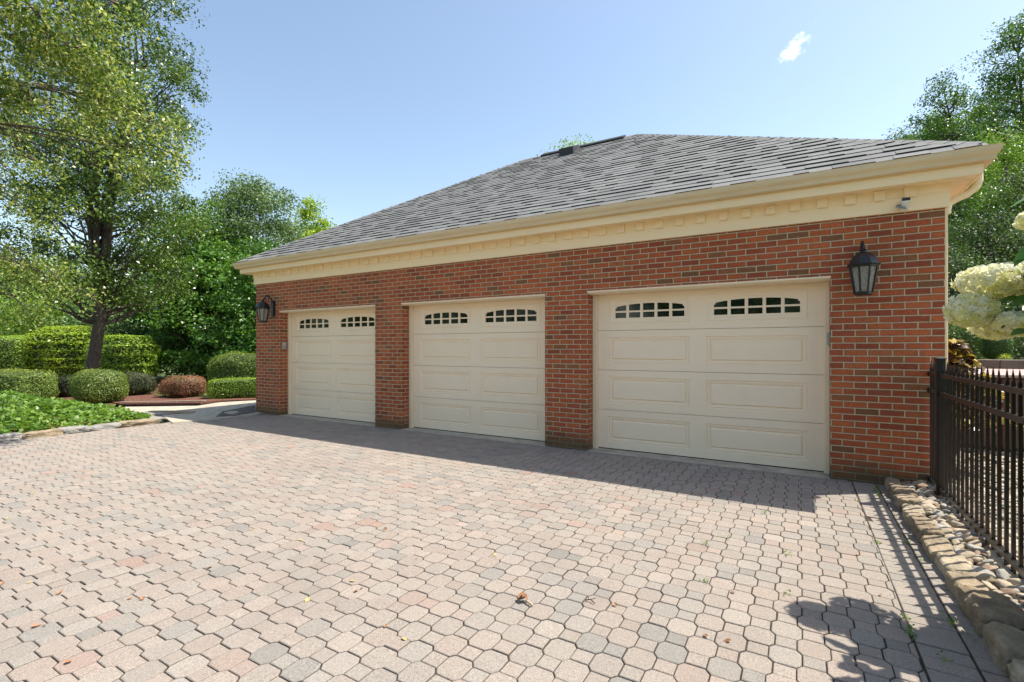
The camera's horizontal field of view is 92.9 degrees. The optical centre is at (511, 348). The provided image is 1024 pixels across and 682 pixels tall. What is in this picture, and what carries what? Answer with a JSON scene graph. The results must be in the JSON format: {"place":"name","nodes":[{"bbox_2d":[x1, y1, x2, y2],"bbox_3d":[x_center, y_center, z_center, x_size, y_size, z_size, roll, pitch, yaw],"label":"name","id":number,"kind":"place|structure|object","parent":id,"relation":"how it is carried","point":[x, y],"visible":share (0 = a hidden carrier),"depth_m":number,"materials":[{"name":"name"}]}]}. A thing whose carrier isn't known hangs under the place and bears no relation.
{"place":"outdoors","nodes":[
{"label":"outdoors","id":0,"kind":"place"},
{"bbox_2d":[5,379,207,432],"bbox_3d":[-16.555,1.404,13.209,20.988,0.061,18.461,0,0,11],"label":"planting bed","id":1,"kind":"object","parent":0,"point":[71,398],"visible":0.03,"depth_m":12.41,"materials":[{"name":"brown soil"}]},
{"bbox_2d":[0,335,32,371],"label":"clipped hedge","id":2,"kind":"object","parent":1,"relation":"on","point":[13,354],"visible":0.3,"depth_m":19.01,"materials":[{"name":"green plant"}]},
{"bbox_2d":[0,367,59,397],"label":"clipped hedge","id":3,"kind":"object","parent":1,"relation":"on","point":[37,383],"visible":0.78,"depth_m":12.15,"materials":[{"name":"green plant"}]},
{"bbox_2d":[48,373,74,396],"bbox_3d":[-12.883,1.048,13.989,1.063,0.676,0.872,0,0,1],"label":"dark hedge","id":4,"kind":"object","parent":1,"relation":"on","point":[63,385],"visible":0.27,"depth_m":13.70,"materials":[{"name":"green plant"}]},
{"bbox_2d":[20,325,112,376],"bbox_3d":[-18.132,0.233,19.989,3.074,2.372,2.192,0,0,1],"label":"viburnum shrub","id":5,"kind":"object","parent":1,"relation":"on","point":[61,352],"visible":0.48,"depth_m":19.21,"materials":[{"name":"green plant"}]},
{"bbox_2d":[0,390,151,433],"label":"ground cover","id":6,"kind":"object","parent":1,"relation":"on","point":[17,409],"visible":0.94,"depth_m":8.60,"materials":[{"name":"green plant"}]},
{"bbox_2d":[69,366,129,403],"bbox_3d":[-10.512,0.921,12.393,1.220,0.930,1.162,0,0,31],"label":"boxwood ball","id":7,"kind":"object","parent":1,"relation":"on","point":[94,386],"visible":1,"depth_m":12.08,"materials":[{"name":"green plant"}]},
{"bbox_2d":[0,0,204,341],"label":"overhanging tree","id":8,"kind":"object","parent":1,"relation":"on","point":[40,43],"visible":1,"depth_m":6.89,"materials":[{"name":"green plant"}]},
{"bbox_2d":[0,0,228,369],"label":"pear tree","id":9,"kind":"object","parent":1,"relation":"on","point":[99,218],"visible":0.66,"depth_m":14.67,"materials":[{"name":"green plant"}]},
{"bbox_2d":[82,333,161,374],"bbox_3d":[-14.517,0.399,18.224,2.205,1.988,1.939,0,0,-1],"label":"viburnum shrub","id":10,"kind":"object","parent":1,"relation":"on","point":[124,353],"visible":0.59,"depth_m":17.67,"materials":[{"name":"green plant"}]},
{"bbox_2d":[84,279,190,376],"bbox_3d":[-17.317,-0.856,23.642,5.384,5.377,5.526,0,0,-5],"label":"shaded tree","id":11,"kind":"object","parent":1,"relation":"on","point":[122,325],"visible":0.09,"depth_m":22.46,"materials":[{"name":"green plant"}]},
{"bbox_2d":[121,370,156,394],"bbox_3d":[-11.319,1.011,14.582,1.112,0.753,1.113,0,0,31],"label":"dark shrub","id":12,"kind":"object","parent":1,"relation":"on","point":[140,383],"visible":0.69,"depth_m":14.39,"materials":[{"name":"green plant"}]},
{"bbox_2d":[136,416,165,419],"bbox_3d":[-7.033,1.355,9.354,0.637,0.076,0.438,2,1,19],"label":"flagstone","id":13,"kind":"object","parent":1,"relation":"on","point":[157,417],"visible":0.26,"depth_m":9.33,"materials":[{"name":"grey stone"}]},
{"bbox_2d":[106,396,255,405],"bbox_3d":[-8.863,1.373,13.029,4.452,0.065,2.138,0,0,-11],"label":"mulch bed","id":14,"kind":"object","parent":1,"relation":"on","point":[156,398],"visible":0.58,"depth_m":12.70,"materials":[{"name":"soil"}]},
{"bbox_2d":[119,400,206,402],"bbox_3d":[-8.815,1.370,12.309,1.948,0.070,0.120,0,0,-10],"label":"timber edging","id":15,"kind":"object","parent":14,"relation":"on","point":[165,401],"visible":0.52,"depth_m":12.28,"materials":[{"name":"wood"}]},
{"bbox_2d":[158,374,206,397],"bbox_3d":[-9.234,1.049,13.716,1.305,0.671,1.107,0,0,31],"label":"barberry shrub","id":16,"kind":"object","parent":14,"relation":"on","point":[173,386],"visible":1,"depth_m":13.38,"materials":[{"name":"red plant"}]},
{"bbox_2d":[206,375,255,398],"bbox_3d":[-7.316,1.069,13.601,2.083,0.632,0.942,0,0,-14],"label":"box hedge","id":17,"kind":"object","parent":14,"relation":"on","point":[235,387],"visible":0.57,"depth_m":13.19,"materials":[{"name":"green plant"}]},
{"bbox_2d":[127,238,255,380],"bbox_3d":[-12.816,-1.564,20.551,6.197,6.307,6.367,0,0,31],"label":"magnolia tree","id":18,"kind":"object","parent":1,"relation":"on","point":[195,360],"visible":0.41,"depth_m":19.58,"materials":[{"name":"green plant"}]},
{"bbox_2d":[138,378,207,396],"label":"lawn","id":19,"kind":"structure","parent":0,"point":[154,392],"depth_m":14.74,"materials":[{"name":"plant"}]},
{"bbox_2d":[110,191,270,378],"bbox_3d":[-14.501,-2.786,22.226,6.879,8.379,6.434,0,0,31],"label":"background tree","id":20,"kind":"object","parent":19,"relation":"on","point":[205,236],"visible":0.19,"depth_m":20.95,"materials":[{"name":"green plant"}]},
{"bbox_2d":[192,235,280,371],"bbox_3d":[-9.624,-1.332,19.125,5.248,6.042,5.425,0,0,31],"label":"magnolia tree","id":21,"kind":"object","parent":19,"relation":"on","point":[230,336],"visible":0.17,"depth_m":17.90,"materials":[{"name":"green plant"}]},
{"bbox_2d":[125,400,262,423],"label":"walkway","id":22,"kind":"structure","parent":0,"point":[207,412],"depth_m":10.67,"materials":[{"name":"concrete"}]},
{"bbox_2d":[139,412,173,415],"bbox_3d":[-7.421,1.355,9.993,0.887,0.074,0.300,2,-1,-21],"label":"flagstone","id":23,"kind":"object","parent":22,"relation":"on","point":[159,413],"visible":0.42,"depth_m":9.96,"materials":[{"name":"grey stone"}]},
{"bbox_2d":[146,410,194,413],"bbox_3d":[-7.189,1.354,10.218,0.936,0.075,0.285,2,0,-9],"label":"flagstone","id":24,"kind":"object","parent":22,"relation":"on","point":[179,412],"visible":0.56,"depth_m":10.15,"materials":[{"name":"stone"}]},
{"bbox_2d":[204,351,255,380],"bbox_3d":[-8.571,0.724,16.190,2.857,1.345,1.761,0,0,-1],"label":"privet hedge","id":25,"kind":"object","parent":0,"point":[236,364],"visible":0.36,"depth_m":15.54,"materials":[{"name":"green plant"}]},
{"bbox_2d":[216,405,254,416],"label":"corner soil","id":26,"kind":"structure","parent":0,"point":[246,410],"depth_m":10.45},
{"bbox_2d":[0,414,1010,681],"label":"driveway","id":27,"kind":"structure","parent":0,"point":[150,482],"depth_m":3.10,"materials":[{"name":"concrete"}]},
{"bbox_2d":[518,592,533,605],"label":"leaf clump","id":28,"kind":"object","parent":27,"relation":"on","point":[520,596],"visible":1,"depth_m":2.66,"materials":[{"name":"plant"}]},
{"bbox_2d":[699,485,974,661],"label":"weeds","id":29,"kind":"object","parent":27,"relation":"on","point":[910,627],"visible":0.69,"depth_m":2.49,"materials":[{"name":"green plant"}]},
{"bbox_2d":[0,0,1023,284],"label":"sky","id":30,"kind":"structure","parent":0,"point":[366,107],"materials":[{"name":"blue"}]},
{"bbox_2d":[279,414,829,478],"bbox_3d":[-0.598,1.397,7.765,9.495,0.036,0.445,0,0,31],"label":"door apron","id":31,"kind":"object","parent":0,"point":[804,473],"depth_m":6.37,"materials":[{"name":"concrete"}]},
{"bbox_2d":[114,251,1023,474],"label":"ground","id":32,"kind":"structure","parent":0,"point":[158,376],"depth_m":12.50,"materials":[{"name":"concrete"}]},
{"bbox_2d":[0,433,23,441],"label":"bed stone","id":33,"kind":"object","parent":32,"relation":"on","point":[5,437],"visible":0.69,"depth_m":7.31,"materials":[{"name":"stone"}]},
{"bbox_2d":[0,272,56,333],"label":"woodland tree","id":34,"kind":"object","parent":32,"relation":"on","point":[12,292],"visible":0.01,"depth_m":33.00,"materials":[{"name":"green plant"}]},
{"bbox_2d":[22,428,63,438],"bbox_3d":[-7.394,1.372,7.640,0.247,0.167,0.504,-2,-1,34],"label":"bed stone","id":35,"kind":"object","parent":32,"relation":"on","point":[43,433],"visible":0.63,"depth_m":7.59,"materials":[{"name":"stone"}]},
{"bbox_2d":[0,258,89,329],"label":"woodland tree","id":36,"kind":"object","parent":32,"relation":"on","point":[56,268],"depth_m":56.32,"materials":[{"name":"green plant"}]},
{"bbox_2d":[0,272,115,337],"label":"woodland tree","id":37,"kind":"object","parent":32,"relation":"on","point":[16,331],"visible":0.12,"depth_m":27.45,"materials":[{"name":"green plant"}]},
{"bbox_2d":[58,425,90,434],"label":"bed stone","id":38,"kind":"object","parent":32,"relation":"on","point":[74,429],"visible":0.66,"depth_m":7.96,"materials":[{"name":"stone"}]},
{"bbox_2d":[28,275,174,372],"bbox_3d":[-23.269,-0.878,29.303,8.962,7.401,9.225,0,0,31],"label":"woodland tree","id":39,"kind":"object","parent":32,"relation":"on","point":[73,320],"visible":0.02,"depth_m":26.78,"materials":[{"name":"green plant"}]},
{"bbox_2d":[90,422,121,430],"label":"bed stone","id":40,"kind":"object","parent":32,"relation":"on","point":[106,426],"visible":0.65,"depth_m":8.28,"materials":[{"name":"stone"}]},
{"bbox_2d":[118,418,161,427],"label":"bed stone","id":41,"kind":"object","parent":32,"relation":"on","point":[138,422],"visible":0.62,"depth_m":8.70,"materials":[{"name":"stone"}]},
{"bbox_2d":[178,168,306,353],"bbox_3d":[-12.678,-3.716,23.879,6.037,10.244,6.009,0,0,-1],"label":"tall tree","id":42,"kind":"object","parent":32,"relation":"on","point":[247,194],"visible":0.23,"depth_m":22.95,"materials":[{"name":"green plant"}]},
{"bbox_2d":[285,194,336,238],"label":"lime tree","id":43,"kind":"object","parent":32,"relation":"on","point":[307,214],"visible":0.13,"depth_m":30.55,"materials":[{"name":"green plant"}]},
{"bbox_2d":[537,133,593,155],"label":"background tree","id":44,"kind":"object","parent":32,"relation":"on","point":[569,143],"depth_m":28.72,"materials":[{"name":"green plant"}]},
{"bbox_2d":[232,134,1003,484],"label":"garage","id":45,"kind":"structure","parent":32,"relation":"on","point":[680,296],"depth_m":6.35,"materials":[{"name":"red brick"}]},
{"bbox_2d":[255,295,274,321],"bbox_3d":[-5.050,-0.810,9.957,0.270,0.562,0.370,0,0,31],"label":"wall lantern","id":46,"kind":"object","parent":45,"relation":"attached to","point":[262,307],"depth_m":9.86,"materials":[{"name":"black metal"}]},
{"bbox_2d":[292,308,374,422],"bbox_3d":[-3.459,0.314,9.540,2.651,2.138,0.066,0,0,31],"label":"garage door","id":47,"kind":"structure","parent":45,"relation":"in","point":[333,352],"depth_m":9.52,"materials":[{"name":"paint"}]},
{"bbox_2d":[414,298,544,441],"bbox_3d":[-0.560,0.314,7.824,2.651,2.138,0.066,0,0,31],"label":"garage door","id":48,"kind":"structure","parent":45,"relation":"in","point":[479,367],"depth_m":7.75,"materials":[{"name":"paint"}]},
{"bbox_2d":[598,282,823,471],"bbox_3d":[2.348,0.314,6.102,2.651,2.138,0.066,0,0,31],"label":"garage door","id":49,"kind":"structure","parent":45,"relation":"in","point":[734,374],"depth_m":5.97,"materials":[{"name":"paint"}]},
{"bbox_2d":[847,240,880,295],"bbox_3d":[3.520,-0.810,4.883,0.270,0.562,0.370,0,0,31],"label":"wall lantern","id":50,"kind":"object","parent":45,"relation":"attached to","point":[863,265],"depth_m":4.77,"materials":[{"name":"black metal"}]},
{"bbox_2d":[896,197,909,210],"bbox_3d":[3.856,-1.418,4.806,0.117,0.124,0.095,0,0,31],"label":"security camera","id":51,"kind":"object","parent":45,"relation":"attached to","point":[904,205],"visible":1,"depth_m":4.79,"materials":[{"name":"white plastic"}]},
{"bbox_2d":[884,477,901,492],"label":"edging stone","id":52,"kind":"object","parent":32,"relation":"on","point":[888,480],"visible":0.5,"depth_m":4.77,"materials":[{"name":"stone"}]},
{"bbox_2d":[882,124,919,139],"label":"hillside tree","id":53,"kind":"object","parent":32,"relation":"on","point":[899,137],"visible":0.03,"depth_m":32.71,"materials":[{"name":"green plant"}]},
{"bbox_2d":[903,511,934,530],"bbox_3d":[3.137,1.357,3.748,0.149,0.132,0.326,3,0,25],"label":"edging stone","id":54,"kind":"object","parent":32,"relation":"on","point":[909,518],"visible":0.57,"depth_m":3.74,"materials":[{"name":"stone"}]},
{"bbox_2d":[901,108,973,206],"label":"hillside tree","id":55,"kind":"object","parent":32,"relation":"on","point":[930,115],"visible":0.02,"depth_m":29.83,"materials":[{"name":"green plant"}]},
{"bbox_2d":[901,65,1011,177],"bbox_3d":[22.068,-8.805,24.420,4.494,10.313,4.697,0,0,-12],"label":"hillside tree","id":56,"kind":"object","parent":32,"relation":"on","point":[947,126],"visible":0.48,"depth_m":24.11,"materials":[{"name":"green plant"}]},
{"bbox_2d":[918,80,1019,234],"bbox_3d":[30.490,-11.177,30.739,9.108,11.211,8.701,0,0,31],"label":"hillside tree","id":57,"kind":"object","parent":32,"relation":"on","point":[984,125],"visible":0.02,"depth_m":30.34,"materials":[{"name":"green plant"}]},
{"bbox_2d":[935,9,1023,207],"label":"hillside tree","id":58,"kind":"object","parent":32,"relation":"on","point":[1013,40],"visible":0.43,"depth_m":25.80,"materials":[{"name":"green plant"}]},
{"bbox_2d":[948,234,1022,353],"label":"hillside tree","id":59,"kind":"object","parent":32,"relation":"on","point":[952,262],"visible":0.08,"depth_m":14.60,"materials":[{"name":"green plant"}]},
{"bbox_2d":[948,198,1023,312],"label":"hillside tree","id":60,"kind":"object","parent":32,"relation":"on","point":[1006,241],"visible":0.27,"depth_m":15.90,"materials":[{"name":"green plant"}]},
{"bbox_2d":[948,163,1023,268],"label":"hillside tree","id":61,"kind":"object","parent":32,"relation":"on","point":[1016,185],"visible":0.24,"depth_m":17.17,"materials":[{"name":"green plant"}]},
{"bbox_2d":[948,301,1023,359],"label":"hillside shrub","id":62,"kind":"object","parent":32,"relation":"on","point":[965,335],"visible":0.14,"depth_m":12.90,"materials":[{"name":"green plant"}]},
{"bbox_2d":[948,154,1023,275],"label":"hillside tree","id":63,"kind":"object","parent":32,"relation":"on","point":[957,208],"visible":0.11,"depth_m":17.98,"materials":[{"name":"green plant"}]},
{"bbox_2d":[949,120,1023,258],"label":"hillside tree","id":64,"kind":"object","parent":32,"relation":"on","point":[1003,157],"visible":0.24,"depth_m":20.84,"materials":[{"name":"green plant"}]},
{"bbox_2d":[962,359,1023,368],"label":"retaining wall","id":65,"kind":"structure","parent":32,"relation":"on","point":[1002,364],"depth_m":9.03,"materials":[{"name":"stone"}]},
{"bbox_2d":[978,338,1013,359],"bbox_3d":[12.027,-0.100,12.100,0.685,0.780,0.694,0,0,31],"label":"conical boxwood","id":66,"kind":"object","parent":32,"relation":"on","point":[993,349],"visible":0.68,"depth_m":11.94,"materials":[{"name":"green plant"}]},
{"bbox_2d":[969,336,1023,359],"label":"hillside shrub","id":67,"kind":"object","parent":32,"relation":"on","point":[1020,350],"visible":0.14,"depth_m":13.23,"materials":[{"name":"green plant"}]},
{"bbox_2d":[983,621,1023,677],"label":"edging stone","id":68,"kind":"object","parent":32,"relation":"on","point":[1003,644],"visible":0.79,"depth_m":2.14,"materials":[{"name":"stone"}]},
{"bbox_2d":[997,353,1011,359],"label":"liriope clump","id":69,"kind":"object","parent":32,"relation":"on","point":[1004,357],"visible":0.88,"depth_m":11.56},
{"bbox_2d":[915,448,1023,590],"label":"gravel ground","id":70,"kind":"structure","parent":0,"point":[996,510],"depth_m":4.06,"materials":[{"name":"gravel"}]},
{"bbox_2d":[888,483,917,499],"bbox_3d":[3.587,1.348,4.463,0.167,0.130,0.356,4,2,24],"label":"edging stone","id":71,"kind":"object","parent":70,"relation":"on","point":[893,489],"visible":0.58,"depth_m":4.47,"materials":[{"name":"brown stone"}]},
{"bbox_2d":[893,494,918,510],"bbox_3d":[3.415,1.345,4.208,0.165,0.129,0.286,-4,-6,31],"label":"edging stone","id":72,"kind":"object","parent":70,"relation":"on","point":[901,499],"visible":0.66,"depth_m":4.14,"materials":[{"name":"stone"}]},
{"bbox_2d":[902,504,925,516],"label":"edging stone","id":73,"kind":"object","parent":70,"relation":"on","point":[911,508],"visible":0.45,"depth_m":3.97,"materials":[{"name":"stone"}]},
{"bbox_2d":[911,480,926,483],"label":"river stone","id":74,"kind":"object","parent":70,"relation":"on","point":[919,481],"visible":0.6,"depth_m":4.73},
{"bbox_2d":[915,483,927,488],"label":"river stone","id":75,"kind":"object","parent":70,"relation":"on","point":[918,485],"visible":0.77,"depth_m":4.65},
{"bbox_2d":[918,503,935,509],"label":"river stone","id":76,"kind":"object","parent":70,"relation":"on","point":[924,506],"visible":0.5,"depth_m":4.03,"materials":[{"name":"stone"}]},
{"bbox_2d":[923,489,934,494],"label":"river stone","id":77,"kind":"object","parent":70,"relation":"on","point":[928,491],"visible":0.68,"depth_m":4.43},
{"bbox_2d":[913,521,944,543],"bbox_3d":[3.009,1.344,3.513,0.155,0.131,0.246,2,1,28],"label":"edging stone","id":78,"kind":"object","parent":70,"relation":"on","point":[921,529],"visible":0.6,"depth_m":3.48,"materials":[{"name":"brown stone"}]},
{"bbox_2d":[921,535,955,561],"bbox_3d":[2.869,1.369,3.267,0.161,0.130,0.373,-2,2,32],"label":"edging stone","id":79,"kind":"object","parent":70,"relation":"on","point":[933,545],"visible":0.62,"depth_m":3.25,"materials":[{"name":"stone"}]},
{"bbox_2d":[933,510,943,517],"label":"river stone","id":80,"kind":"object","parent":70,"relation":"on","point":[937,513],"visible":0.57,"depth_m":3.86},
{"bbox_2d":[941,528,953,533],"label":"river stone","id":81,"kind":"object","parent":70,"relation":"on","point":[947,530],"visible":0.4,"depth_m":3.50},
{"bbox_2d":[940,515,956,519],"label":"river stone","id":82,"kind":"object","parent":70,"relation":"on","point":[948,517],"visible":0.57,"depth_m":3.76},
{"bbox_2d":[946,536,962,542],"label":"river stone","id":83,"kind":"object","parent":70,"relation":"on","point":[950,538],"visible":0.66,"depth_m":3.37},
{"bbox_2d":[934,552,975,578],"bbox_3d":[2.715,1.364,2.970,0.161,0.129,0.334,-2,1,29],"label":"edging stone","id":84,"kind":"object","parent":70,"relation":"on","point":[943,561],"visible":0.5,"depth_m":2.98,"materials":[{"name":"stone"}]},
{"bbox_2d":[946,520,965,527],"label":"river stone","id":85,"kind":"object","parent":70,"relation":"on","point":[952,523],"visible":0.62,"depth_m":3.65,"materials":[{"name":"stone"}]},
{"bbox_2d":[953,528,972,534],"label":"river stone","id":86,"kind":"object","parent":70,"relation":"on","point":[963,531],"visible":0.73,"depth_m":3.49,"materials":[{"name":"stone"}]},
{"bbox_2d":[956,534,972,542],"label":"river stone","id":87,"kind":"object","parent":70,"relation":"on","point":[966,538],"visible":0.49,"depth_m":3.37,"materials":[{"name":"stone"}]},
{"bbox_2d":[944,569,988,601],"bbox_3d":[2.555,1.358,2.737,0.145,0.127,0.283,-2,2,24],"label":"edging stone","id":88,"kind":"object","parent":70,"relation":"on","point":[953,579],"visible":0.53,"depth_m":2.75,"materials":[{"name":"stone"}]},
{"bbox_2d":[960,551,975,557],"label":"river stone","id":89,"kind":"object","parent":70,"relation":"on","point":[968,554],"visible":0.49,"depth_m":3.11,"materials":[{"name":"stone"}]},
{"bbox_2d":[968,540,981,546],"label":"river stone","id":90,"kind":"object","parent":70,"relation":"on","point":[977,542],"visible":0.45,"depth_m":3.28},
{"bbox_2d":[927,357,1023,578],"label":"iron fence","id":91,"kind":"object","parent":70,"relation":"on","point":[943,478],"visible":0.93,"depth_m":3.40,"materials":[{"name":"metal"}]},
{"bbox_2d":[970,557,982,562],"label":"river stone","id":92,"kind":"object","parent":70,"relation":"on","point":[976,559],"visible":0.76,"depth_m":3.03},
{"bbox_2d":[967,544,986,553],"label":"river stone","id":93,"kind":"object","parent":70,"relation":"on","point":[971,547],"visible":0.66,"depth_m":3.20,"materials":[{"name":"stone"}]},
{"bbox_2d":[971,537,990,545],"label":"river stone","id":94,"kind":"object","parent":70,"relation":"on","point":[982,540],"visible":0.52,"depth_m":3.32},
{"bbox_2d":[942,198,1023,340],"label":"hydrangea bush","id":95,"kind":"object","parent":70,"relation":"on","point":[1001,280],"visible":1,"depth_m":2.54,"materials":[{"name":"white plant"}]},
{"bbox_2d":[971,572,996,583],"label":"river stone","id":96,"kind":"object","parent":70,"relation":"on","point":[982,576],"visible":0.48,"depth_m":2.76,"materials":[{"name":"stone"}]},
{"bbox_2d":[972,565,995,576],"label":"river stone","id":97,"kind":"object","parent":70,"relation":"on","point":[978,569],"visible":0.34,"depth_m":2.86,"materials":[{"name":"stone"}]},
{"bbox_2d":[948,338,1023,441],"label":"coleus plant","id":98,"kind":"object","parent":70,"relation":"on","point":[959,350],"visible":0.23,"depth_m":5.24,"materials":[{"name":"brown plant"}]},
{"bbox_2d":[981,565,995,574],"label":"river stone","id":99,"kind":"object","parent":70,"relation":"on","point":[991,568],"visible":0.41,"depth_m":2.90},
{"bbox_2d":[981,581,997,590],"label":"river stone","id":100,"kind":"object","parent":70,"relation":"on","point":[990,586],"visible":0.65,"depth_m":2.70,"materials":[{"name":"stone"}]},
{"bbox_2d":[956,368,1023,451],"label":"hot tub","id":101,"kind":"object","parent":70,"relation":"on","point":[1003,373],"visible":0.13,"depth_m":6.30,"materials":[{"name":"plastic"}]},
{"bbox_2d":[957,584,1023,638],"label":"edging stone","id":102,"kind":"object","parent":70,"relation":"on","point":[979,608],"visible":0.63,"depth_m":2.40,"materials":[{"name":"brown stone"}]},
{"bbox_2d":[993,557,1003,563],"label":"river stone","id":103,"kind":"object","parent":70,"relation":"on","point":[998,559],"visible":0.64,"depth_m":3.03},
{"bbox_2d":[996,568,1009,579],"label":"river stone","id":104,"kind":"object","parent":70,"relation":"on","point":[1002,573],"visible":0.73,"depth_m":2.83,"materials":[{"name":"stone"}]},
{"bbox_2d":[994,579,1014,588],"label":"river stone","id":105,"kind":"object","parent":70,"relation":"on","point":[1000,583],"visible":0.7,"depth_m":2.71,"materials":[{"name":"stone"}]},
{"bbox_2d":[1000,588,1015,595],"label":"river stone","id":106,"kind":"object","parent":70,"relation":"on","point":[1010,591],"visible":0.59,"depth_m":2.62,"materials":[{"name":"stone"}]},
{"bbox_2d":[1006,578,1023,584],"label":"river stone","id":107,"kind":"object","parent":70,"relation":"on","point":[1015,581],"visible":0.6,"depth_m":2.72,"materials":[{"name":"stone"}]},
{"bbox_2d":[1007,658,1023,681],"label":"edging stone","id":108,"kind":"object","parent":70,"relation":"on","point":[1015,669],"visible":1,"depth_m":1.97,"materials":[{"name":"stone"}]},
{"bbox_2d":[1013,585,1023,592],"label":"river stone","id":109,"kind":"object","parent":70,"relation":"on","point":[1020,588],"visible":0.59,"depth_m":2.66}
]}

